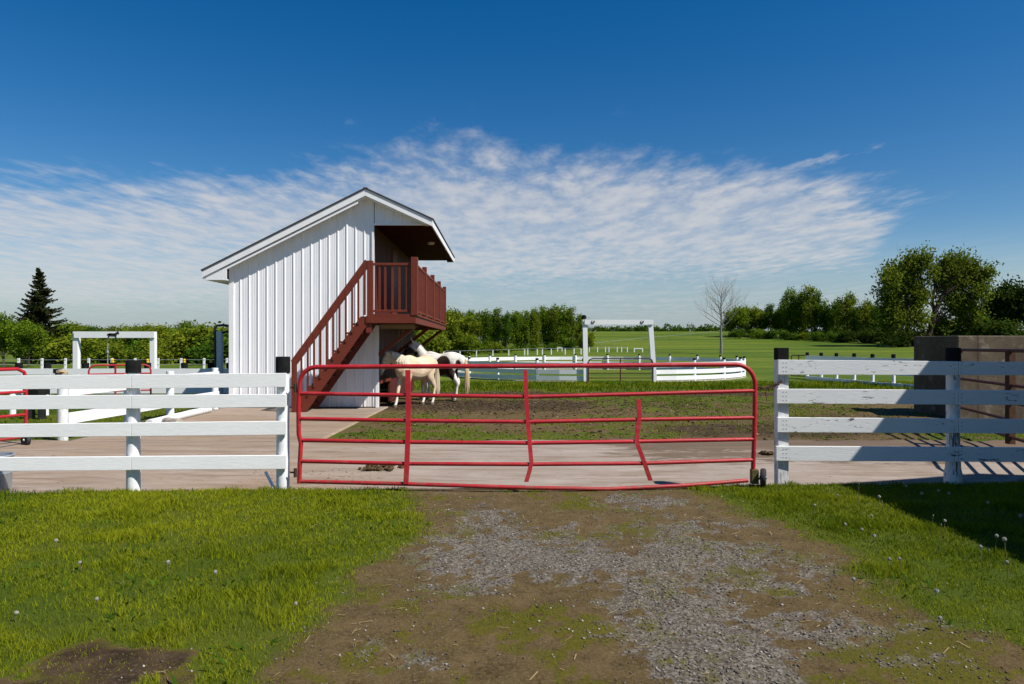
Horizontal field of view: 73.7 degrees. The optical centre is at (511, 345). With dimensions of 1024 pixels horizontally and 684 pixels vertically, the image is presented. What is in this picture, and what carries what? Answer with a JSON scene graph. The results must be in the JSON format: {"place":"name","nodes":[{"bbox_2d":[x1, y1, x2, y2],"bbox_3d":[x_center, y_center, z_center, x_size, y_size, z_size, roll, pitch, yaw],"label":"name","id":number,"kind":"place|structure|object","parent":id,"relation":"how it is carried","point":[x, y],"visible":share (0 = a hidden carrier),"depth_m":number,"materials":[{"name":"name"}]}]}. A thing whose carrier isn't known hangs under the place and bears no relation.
{"place":"outdoors","nodes":[
{"label":"outdoors","id":0,"kind":"place"},
{"bbox_2d":[0,367,30,444],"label":"enclosure gate","id":1,"kind":"structure","parent":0,"point":[25,440],"depth_m":10.33,"materials":[{"name":"red metal"}]},
{"bbox_2d":[69,406,387,441],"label":"concrete path","id":2,"kind":"structure","parent":0,"point":[319,429],"depth_m":13.58,"materials":[{"name":"beige concrete"}]},
{"bbox_2d":[145,408,211,421],"bbox_3d":[-6.795,1.458,14.076,0.198,0.184,2.655,0,0,-2],"label":"log","id":3,"kind":"object","parent":2,"relation":"on","point":[189,413],"visible":0.62,"depth_m":14.13,"materials":[{"name":"paint"}]},
{"bbox_2d":[2,412,969,679],"bbox_3d":[0.359,1.615,9.199,11.346,0.240,12.564,0,0,0],"label":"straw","id":4,"kind":"object","parent":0,"point":[514,574],"visible":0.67,"depth_m":4.53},
{"bbox_2d":[0,331,1023,683],"bbox_3d":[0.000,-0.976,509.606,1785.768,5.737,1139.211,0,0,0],"label":"ground","id":5,"kind":"structure","parent":0,"point":[604,661],"depth_m":4.35,"materials":[{"name":"brown soil"}]},
{"bbox_2d":[0,311,32,366],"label":"leafy tree","id":6,"kind":"object","parent":5,"relation":"on","point":[5,322],"visible":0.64,"depth_m":48.77,"materials":[{"name":"green plant"}]},
{"bbox_2d":[0,389,48,414],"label":"cross fence","id":7,"kind":"object","parent":5,"relation":"on","point":[14,411],"visible":0.04,"depth_m":14.65,"materials":[{"name":"white wood"}]},
{"bbox_2d":[5,319,52,367],"bbox_3d":[-33.346,-0.087,46.983,2.731,3.401,2.738,0,0,43],"label":"leafy tree","id":8,"kind":"object","parent":5,"relation":"on","point":[27,336],"visible":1,"depth_m":46.56,"materials":[{"name":"green plant"}]},
{"bbox_2d":[23,389,49,419],"bbox_3d":[-9.892,1.200,14.210,0.330,0.680,0.400,0,0,0],"label":"water trough","id":9,"kind":"object","parent":5,"relation":"on","point":[41,413],"visible":0.43,"depth_m":14.16,"materials":[{"name":"black paint"}]},
{"bbox_2d":[5,268,70,362],"bbox_3d":[-40.012,-2.518,57.801,5.699,8.316,5.554,0,0,36],"label":"spruce tree","id":10,"kind":"object","parent":5,"relation":"on","point":[37,302],"visible":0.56,"depth_m":57.69,"materials":[{"name":"green plant"}]},
{"bbox_2d":[23,332,63,363],"bbox_3d":[-39.315,0.228,57.340,3.426,2.920,4.060,0,0,8],"label":"bush","id":11,"kind":"object","parent":5,"relation":"on","point":[49,341],"visible":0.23,"depth_m":56.45,"materials":[{"name":"green plant"}]},
{"bbox_2d":[23,344,84,363],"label":"bush","id":12,"kind":"object","parent":5,"relation":"on","point":[45,359],"visible":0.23,"depth_m":55.54,"materials":[{"name":"green plant"}]},
{"bbox_2d":[37,334,103,363],"bbox_3d":[-35.568,0.370,54.923,5.008,2.603,4.226,0,0,44],"label":"bush","id":13,"kind":"object","parent":5,"relation":"on","point":[61,348],"visible":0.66,"depth_m":54.23,"materials":[{"name":"green plant"}]},
{"bbox_2d":[52,319,89,335],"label":"leafy tree","id":14,"kind":"object","parent":5,"relation":"on","point":[78,326],"visible":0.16,"depth_m":83.73,"materials":[{"name":"green plant"}]},
{"bbox_2d":[70,330,114,362],"bbox_3d":[-36.901,0.182,58.824,4.573,3.014,4.989,0,0,-36],"label":"bush","id":15,"kind":"object","parent":5,"relation":"on","point":[95,359],"visible":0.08,"depth_m":57.99,"materials":[{"name":"green plant"}]},
{"bbox_2d":[85,340,130,362],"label":"bush","id":16,"kind":"object","parent":5,"relation":"on","point":[116,352],"visible":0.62,"depth_m":58.47,"materials":[{"name":"green plant"}]},
{"bbox_2d":[100,325,126,344],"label":"leafy tree","id":17,"kind":"object","parent":5,"relation":"on","point":[111,328],"visible":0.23,"depth_m":80.27,"materials":[{"name":"green plant"}]},
{"bbox_2d":[0,359,228,394],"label":"arena fence","id":18,"kind":"object","parent":5,"relation":"on","point":[47,370],"visible":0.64,"depth_m":20.39,"materials":[{"name":"white paint"}]},
{"bbox_2d":[73,331,156,368],"bbox_3d":[-15.697,0.540,26.968,3.232,2.200,0.255,0,0,0],"label":"gateway","id":19,"kind":"object","parent":5,"relation":"on","point":[79,335],"visible":0.89,"depth_m":26.86,"materials":[{"name":"white paint"}]},
{"bbox_2d":[6,358,228,368],"bbox_3d":[-27.350,1.230,42.925,21.442,0.820,0.130,0,0,-3],"label":"wire fence","id":20,"kind":"object","parent":5,"relation":"on","point":[65,364],"visible":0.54,"depth_m":42.96,"materials":[{"name":"wood"}]},
{"bbox_2d":[88,364,151,394],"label":"arena gate","id":21,"kind":"structure","parent":5,"relation":"on","point":[115,365],"depth_m":17.77,"materials":[{"name":"red metal"}]},
{"bbox_2d":[104,340,138,360],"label":"bush","id":22,"kind":"object","parent":5,"relation":"on","point":[123,346],"visible":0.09,"depth_m":61.41,"materials":[{"name":"green plant"}]},
{"bbox_2d":[110,338,149,360],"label":"bush","id":23,"kind":"object","parent":5,"relation":"on","point":[132,345],"visible":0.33,"depth_m":63.05,"materials":[{"name":"green plant"}]},
{"bbox_2d":[53,368,218,440],"bbox_3d":[-7.132,1.010,13.585,0.215,1.260,5.383,0,0,2],"label":"side fence","id":24,"kind":"object","parent":5,"relation":"on","point":[64,416],"visible":0.4,"depth_m":11.57,"materials":[{"name":"paint"}]},
{"bbox_2d":[0,356,289,491],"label":"board fence","id":25,"kind":"object","parent":5,"relation":"on","point":[133,462],"visible":0.91,"depth_m":7.20,"materials":[{"name":"white paint"}]},
{"bbox_2d":[127,322,173,341],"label":"leafy tree","id":26,"kind":"object","parent":5,"relation":"on","point":[162,332],"visible":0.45,"depth_m":79.41,"materials":[{"name":"green plant"}]},
{"bbox_2d":[135,335,180,363],"bbox_3d":[-29.250,0.335,56.971,3.497,2.674,3.815,0,0,-6],"label":"bush","id":27,"kind":"object","parent":5,"relation":"on","point":[163,355],"visible":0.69,"depth_m":56.08,"materials":[{"name":"green plant"}]},
{"bbox_2d":[162,327,213,362],"bbox_3d":[-27.899,0.093,58.176,4.964,3.221,4.189,0,0,-9],"label":"bush","id":28,"kind":"object","parent":5,"relation":"on","point":[183,342],"visible":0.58,"depth_m":57.47,"materials":[{"name":"green plant"}]},
{"bbox_2d":[180,319,228,362],"bbox_3d":[-26.402,-0.218,59.706,5.877,3.900,6.412,0,0,-29],"label":"bush","id":29,"kind":"object","parent":5,"relation":"on","point":[201,329],"visible":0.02,"depth_m":57.69,"materials":[{"name":"green plant"}]},
{"bbox_2d":[183,329,228,363],"bbox_3d":[-22.500,0.221,53.592,6.100,2.936,5.148,0,0,-20],"label":"bush","id":30,"kind":"object","parent":5,"relation":"on","point":[208,350],"visible":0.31,"depth_m":52.53,"materials":[{"name":"green plant"}]},
{"bbox_2d":[187,321,228,363],"bbox_3d":[-24.928,-0.211,58.179,5.932,3.885,5.437,0,0,34],"label":"bush","id":31,"kind":"object","parent":5,"relation":"on","point":[206,343],"visible":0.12,"depth_m":57.40,"materials":[{"name":"green plant"}]},
{"bbox_2d":[214,324,228,393],"bbox_3d":[-8.150,0.468,19.500,0.747,2.145,0.140,0,0,0],"label":"pipe post","id":32,"kind":"object","parent":5,"relation":"on","point":[218,349],"visible":0.71,"depth_m":19.44,"materials":[{"name":"metal"}]},
{"bbox_2d":[201,187,454,411],"bbox_3d":[-4.672,-1.100,19.389,5.525,5.320,8.057,0,0,-1],"label":"viewing stand","id":33,"kind":"object","parent":5,"relation":"on","point":[348,280],"visible":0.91,"depth_m":16.52,"materials":[{"name":"white wood"}]},
{"bbox_2d":[392,249,397,313],"bbox_3d":[-3.348,-1.735,19.592,0.080,1.950,0.900,0,0,-1],"label":"door","id":34,"kind":"structure","parent":33,"relation":"in","point":[394,254],"depth_m":19.65,"materials":[{"name":"red wood"}]},
{"bbox_2d":[380,348,439,406],"bbox_3d":[-2.500,0.810,17.413,0.497,1.492,1.956,0,0,37],"label":"palomino horse","id":35,"kind":"object","parent":5,"relation":"on","point":[431,376],"visible":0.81,"depth_m":17.23},
{"bbox_2d":[414,332,433,356],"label":"bush","id":36,"kind":"object","parent":5,"relation":"on","point":[423,341],"visible":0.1,"depth_m":91.67,"materials":[{"name":"green plant"}]},
{"bbox_2d":[414,330,454,355],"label":"bush","id":37,"kind":"object","parent":5,"relation":"on","point":[440,345],"visible":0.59,"depth_m":93.03,"materials":[{"name":"green plant"}]},
{"bbox_2d":[402,337,469,400],"bbox_3d":[-2.100,0.640,19.098,2.003,1.784,0.537,0,0,17],"label":"pinto horse","id":38,"kind":"object","parent":5,"relation":"on","point":[417,349],"visible":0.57,"depth_m":18.82},
{"bbox_2d":[418,330,459,352],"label":"bush","id":39,"kind":"object","parent":5,"relation":"on","point":[432,331],"visible":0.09,"depth_m":94.76,"materials":[{"name":"green plant"}]},
{"bbox_2d":[446,309,480,340],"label":"leafy tree","id":40,"kind":"object","parent":5,"relation":"on","point":[454,321],"visible":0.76,"depth_m":106.18,"materials":[{"name":"green plant"}]},
{"bbox_2d":[449,329,484,354],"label":"bush","id":41,"kind":"object","parent":5,"relation":"on","point":[464,346],"visible":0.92,"depth_m":94.81,"materials":[{"name":"green plant"}]},
{"bbox_2d":[478,308,499,352],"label":"leafy tree","id":42,"kind":"object","parent":5,"relation":"on","point":[488,331],"visible":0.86,"depth_m":104.51,"materials":[{"name":"green plant"}]},
{"bbox_2d":[481,341,505,353],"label":"bush","id":43,"kind":"object","parent":5,"relation":"on","point":[497,348],"visible":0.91,"depth_m":98.57,"materials":[{"name":"green plant"}]},
{"bbox_2d":[491,307,503,343],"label":"leafy tree","id":44,"kind":"object","parent":5,"relation":"on","point":[496,312],"visible":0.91,"depth_m":104.75,"materials":[{"name":"green plant"}]},
{"bbox_2d":[497,310,514,347],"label":"leafy tree","id":45,"kind":"object","parent":5,"relation":"on","point":[507,327],"visible":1,"depth_m":103.85,"materials":[{"name":"green plant"}]},
{"bbox_2d":[0,380,1023,440],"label":"paddock grass","id":46,"kind":"structure","parent":5,"relation":"on","point":[507,385],"depth_m":22.62,"materials":[{"name":"green plant"}]},
{"bbox_2d":[0,439,1023,492],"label":"concrete pad","id":47,"kind":"object","parent":5,"relation":"on","point":[823,472],"visible":0.52,"depth_m":9.10,"materials":[{"name":"beige concrete"}]},
{"bbox_2d":[0,452,14,492],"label":"metal tub","id":48,"kind":"object","parent":47,"relation":"on","point":[5,479],"visible":0.57,"depth_m":7.61,"materials":[{"name":"metal"}]},
{"bbox_2d":[358,465,403,470],"bbox_3d":[-1.721,1.614,9.087,0.610,0.085,0.358,0,0,0],"label":"dung heap","id":49,"kind":"object","parent":47,"relation":"on","point":[379,467],"visible":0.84,"depth_m":8.96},
{"bbox_2d":[960,348,1023,443],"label":"yard gate","id":50,"kind":"structure","parent":47,"relation":"on","point":[1010,384],"depth_m":9.95,"materials":[{"name":"red metal"}]},
{"bbox_2d":[443,348,581,356],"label":"field fence","id":51,"kind":"object","parent":5,"relation":"on","point":[527,351],"visible":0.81,"depth_m":83.94,"materials":[{"name":"wood"}]},
{"bbox_2d":[509,310,527,350],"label":"leafy tree","id":52,"kind":"object","parent":5,"relation":"on","point":[518,331],"visible":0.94,"depth_m":105.37,"materials":[{"name":"green plant"}]},
{"bbox_2d":[522,309,529,347],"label":"leafy tree","id":53,"kind":"object","parent":5,"relation":"on","point":[526,313],"visible":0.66,"depth_m":109.97,"materials":[{"name":"green plant"}]},
{"bbox_2d":[290,362,766,490],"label":"farm gate","id":54,"kind":"structure","parent":5,"relation":"on","point":[755,477],"depth_m":7.29,"materials":[{"name":"red metal"}]},
{"bbox_2d":[524,305,542,349],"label":"leafy tree","id":55,"kind":"object","parent":5,"relation":"on","point":[534,325],"visible":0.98,"depth_m":104.84,"materials":[{"name":"green plant"}]},
{"bbox_2d":[538,304,547,348],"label":"leafy tree","id":56,"kind":"object","parent":5,"relation":"on","point":[543,316],"visible":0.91,"depth_m":107.21,"materials":[{"name":"green plant"}]},
{"bbox_2d":[544,303,561,346],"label":"leafy tree","id":57,"kind":"object","parent":5,"relation":"on","point":[550,321],"visible":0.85,"depth_m":106.80,"materials":[{"name":"green plant"}]},
{"bbox_2d":[553,302,575,344],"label":"leafy tree","id":58,"kind":"object","parent":5,"relation":"on","point":[563,325],"visible":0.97,"depth_m":104.21,"materials":[{"name":"green plant"}]},
{"bbox_2d":[561,306,578,341],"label":"leafy tree","id":59,"kind":"object","parent":5,"relation":"on","point":[574,326],"visible":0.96,"depth_m":104.50,"materials":[{"name":"green plant"}]},
{"bbox_2d":[574,331,595,347],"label":"bush","id":60,"kind":"object","parent":5,"relation":"on","point":[590,340],"visible":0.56,"depth_m":107.59,"materials":[{"name":"green plant"}]},
{"bbox_2d":[458,354,745,381],"bbox_3d":[4.250,1.094,35.953,15.294,1.092,15.189,0,0,0],"label":"round pen","id":61,"kind":"object","parent":5,"relation":"on","point":[739,372],"visible":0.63,"depth_m":30.51,"materials":[{"name":"white paint"}]},
{"bbox_2d":[581,315,656,381],"bbox_3d":[4.454,0.194,28.368,3.144,2.902,0.284,0,0,0],"label":"tall gateway","id":62,"kind":"object","parent":5,"relation":"on","point":[585,323],"visible":0.97,"depth_m":28.30,"materials":[{"name":"wood"}]},
{"bbox_2d":[588,358,653,382],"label":"pen gate","id":63,"kind":"structure","parent":62,"relation":"attached to","point":[620,373],"depth_m":28.27,"materials":[{"name":"red metal"}]},
{"bbox_2d":[588,323,746,330],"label":"hedgerow","id":64,"kind":"object","parent":5,"relation":"on","point":[657,328],"visible":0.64,"depth_m":195.31,"materials":[{"name":"green plant"}]},
{"bbox_2d":[344,391,998,440],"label":"earth clods","id":65,"kind":"object","parent":5,"relation":"on","point":[491,406],"visible":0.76,"depth_m":16.03,"materials":[{"name":"brown soil"}]},
{"bbox_2d":[690,277,744,353],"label":"bare tree","id":66,"kind":"object","parent":5,"relation":"on","point":[722,321],"visible":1,"depth_m":85.90,"materials":[{"name":"grey plant"}]},
{"bbox_2d":[725,328,745,337],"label":"bush","id":67,"kind":"object","parent":5,"relation":"on","point":[735,333],"visible":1,"depth_m":150.68,"materials":[{"name":"green plant"}]},
{"bbox_2d":[722,305,753,329],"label":"leafy tree","id":68,"kind":"object","parent":5,"relation":"on","point":[739,319],"visible":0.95,"depth_m":155.61,"materials":[{"name":"green plant"}]},
{"bbox_2d":[736,303,761,336],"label":"leafy tree","id":69,"kind":"object","parent":5,"relation":"on","point":[753,312],"visible":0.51,"depth_m":156.72,"materials":[{"name":"green plant"}]},
{"bbox_2d":[744,328,763,338],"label":"bush","id":70,"kind":"object","parent":5,"relation":"on","point":[755,333],"visible":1,"depth_m":148.77,"materials":[{"name":"green plant"}]},
{"bbox_2d":[749,308,770,329],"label":"leafy tree","id":71,"kind":"object","parent":5,"relation":"on","point":[763,322],"visible":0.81,"depth_m":155.80,"materials":[{"name":"green plant"}]},
{"bbox_2d":[758,327,779,338],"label":"bush","id":72,"kind":"object","parent":5,"relation":"on","point":[770,334],"visible":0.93,"depth_m":148.55,"materials":[{"name":"green plant"}]},
{"bbox_2d":[767,308,788,337],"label":"leafy tree","id":73,"kind":"object","parent":5,"relation":"on","point":[775,316],"visible":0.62,"depth_m":154.14,"materials":[{"name":"green plant"}]},
{"bbox_2d":[776,286,799,336],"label":"leafy tree","id":74,"kind":"object","parent":5,"relation":"on","point":[785,304],"visible":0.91,"depth_m":151.28,"materials":[{"name":"green plant"}]},
{"bbox_2d":[778,329,799,339],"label":"bush","id":75,"kind":"object","parent":5,"relation":"on","point":[787,335],"visible":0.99,"depth_m":142.70,"materials":[{"name":"green plant"}]},
{"bbox_2d":[787,289,812,334],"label":"leafy tree","id":76,"kind":"object","parent":5,"relation":"on","point":[799,301],"visible":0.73,"depth_m":150.07,"materials":[{"name":"green plant"}]},
{"bbox_2d":[799,282,818,338],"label":"leafy tree","id":77,"kind":"object","parent":5,"relation":"on","point":[809,307],"visible":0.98,"depth_m":147.39,"materials":[{"name":"green plant"}]},
{"bbox_2d":[808,289,825,331],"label":"leafy tree","id":78,"kind":"object","parent":5,"relation":"on","point":[818,295],"visible":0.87,"depth_m":146.86,"materials":[{"name":"green plant"}]},
{"bbox_2d":[807,330,833,341],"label":"bush","id":79,"kind":"object","parent":5,"relation":"on","point":[818,336],"visible":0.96,"depth_m":137.19,"materials":[{"name":"green plant"}]},
{"bbox_2d":[813,298,833,339],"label":"leafy tree","id":80,"kind":"object","parent":5,"relation":"on","point":[821,313],"visible":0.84,"depth_m":145.68,"materials":[{"name":"green plant"}]},
{"bbox_2d":[825,296,843,339],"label":"leafy tree","id":81,"kind":"object","parent":5,"relation":"on","point":[832,320],"visible":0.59,"depth_m":143.71,"materials":[{"name":"green plant"}]},
{"bbox_2d":[831,289,858,333],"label":"leafy tree","id":82,"kind":"object","parent":5,"relation":"on","point":[848,301],"visible":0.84,"depth_m":139.54,"materials":[{"name":"green plant"}]},
{"bbox_2d":[836,329,858,342],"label":"bush","id":83,"kind":"object","parent":5,"relation":"on","point":[845,336],"visible":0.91,"depth_m":130.94,"materials":[{"name":"green plant"}]},
{"bbox_2d":[847,306,863,340],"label":"leafy tree","id":84,"kind":"object","parent":5,"relation":"on","point":[853,321],"visible":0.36,"depth_m":137.86,"materials":[{"name":"green plant"}]},
{"bbox_2d":[805,352,913,387],"bbox_3d":[14.097,0.990,27.528,0.435,1.322,8.142,0,0,-9],"label":"paddock fence","id":85,"kind":"object","parent":5,"relation":"on","point":[854,357],"visible":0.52,"depth_m":27.63,"materials":[{"name":"white paint"}]},
{"bbox_2d":[852,297,874,340],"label":"leafy tree","id":86,"kind":"object","parent":5,"relation":"on","point":[865,309],"visible":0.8,"depth_m":134.59,"materials":[{"name":"green plant"}]},
{"bbox_2d":[852,328,884,343],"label":"bush","id":87,"kind":"object","parent":5,"relation":"on","point":[863,337],"visible":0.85,"depth_m":127.46,"materials":[{"name":"green plant"}]},
{"bbox_2d":[867,305,881,332],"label":"leafy tree","id":88,"kind":"object","parent":5,"relation":"on","point":[873,324],"visible":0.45,"depth_m":133.69,"materials":[{"name":"green plant"}]},
{"bbox_2d":[868,327,897,343],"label":"bush","id":89,"kind":"object","parent":5,"relation":"on","point":[873,329],"visible":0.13,"depth_m":125.89,"materials":[{"name":"green plant"}]},
{"bbox_2d":[874,327,913,346],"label":"bush","id":90,"kind":"object","parent":5,"relation":"on","point":[901,338],"visible":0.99,"depth_m":111.01,"materials":[{"name":"green plant"}]},
{"bbox_2d":[774,348,1023,484],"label":"board fence","id":91,"kind":"object","parent":5,"relation":"on","point":[952,425],"visible":0.98,"depth_m":7.61,"materials":[{"name":"white paint"}]},
{"bbox_2d":[757,380,782,399],"bbox_3d":[2.851,0.497,7.564,0.532,0.217,0.065,0,0,-35],"label":"chain","id":92,"kind":"object","parent":91,"relation":"attached to","point":[774,385],"visible":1,"depth_m":7.57,"materials":[{"name":"metal"}]},
{"bbox_2d":[864,240,948,346],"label":"willow tree","id":93,"kind":"object","parent":5,"relation":"on","point":[904,296],"visible":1,"depth_m":112.11,"materials":[{"name":"green plant"}]},
{"bbox_2d":[922,323,958,335],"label":"bush","id":94,"kind":"object","parent":5,"relation":"on","point":[939,330],"visible":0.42,"depth_m":114.14,"materials":[{"name":"green plant"}]},
{"bbox_2d":[914,235,1003,336],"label":"willow tree","id":95,"kind":"object","parent":5,"relation":"on","point":[964,289],"visible":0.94,"depth_m":113.58,"materials":[{"name":"green plant"}]},
{"bbox_2d":[914,336,1023,418],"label":"concrete wall","id":96,"kind":"structure","parent":5,"relation":"on","point":[929,348],"depth_m":14.40,"materials":[{"name":"grey concrete"}]},
{"bbox_2d":[949,311,993,335],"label":"bush","id":97,"kind":"object","parent":5,"relation":"on","point":[961,332],"visible":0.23,"depth_m":115.33,"materials":[{"name":"green plant"}]},
{"bbox_2d":[960,313,1023,335],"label":"bush","id":98,"kind":"object","parent":5,"relation":"on","point":[985,327],"visible":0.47,"depth_m":111.32,"materials":[{"name":"green plant"}]},
{"bbox_2d":[979,290,1015,326],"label":"leafy tree","id":99,"kind":"object","parent":5,"relation":"on","point":[990,314],"visible":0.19,"depth_m":123.57,"materials":[{"name":"green plant"}]},
{"bbox_2d":[978,317,1023,335],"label":"bush","id":100,"kind":"object","parent":5,"relation":"on","point":[999,325],"visible":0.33,"depth_m":110.64,"materials":[{"name":"green plant"}]},
{"bbox_2d":[980,279,1023,329],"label":"leafy tree","id":101,"kind":"object","parent":5,"relation":"on","point":[1006,311],"visible":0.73,"depth_m":120.51,"materials":[{"name":"green plant"}]},
{"bbox_2d":[990,274,1023,325],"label":"leafy tree","id":102,"kind":"object","parent":5,"relation":"on","point":[1005,287],"visible":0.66,"depth_m":120.13,"materials":[{"name":"green plant"}]},
{"bbox_2d":[0,478,1023,683],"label":"lawn grass","id":103,"kind":"structure","parent":0,"point":[135,508],"depth_m":5.30,"materials":[{"name":"green plant"}]},
{"bbox_2d":[0,0,1023,342],"label":"sky","id":104,"kind":"structure","parent":0,"point":[604,159],"materials":[{"name":"blue"}]},
{"bbox_2d":[121,489,1023,683],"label":"gravel","id":105,"kind":"structure","parent":0,"point":[702,634],"depth_m":4.29,"materials":[{"name":"grey gravel"}]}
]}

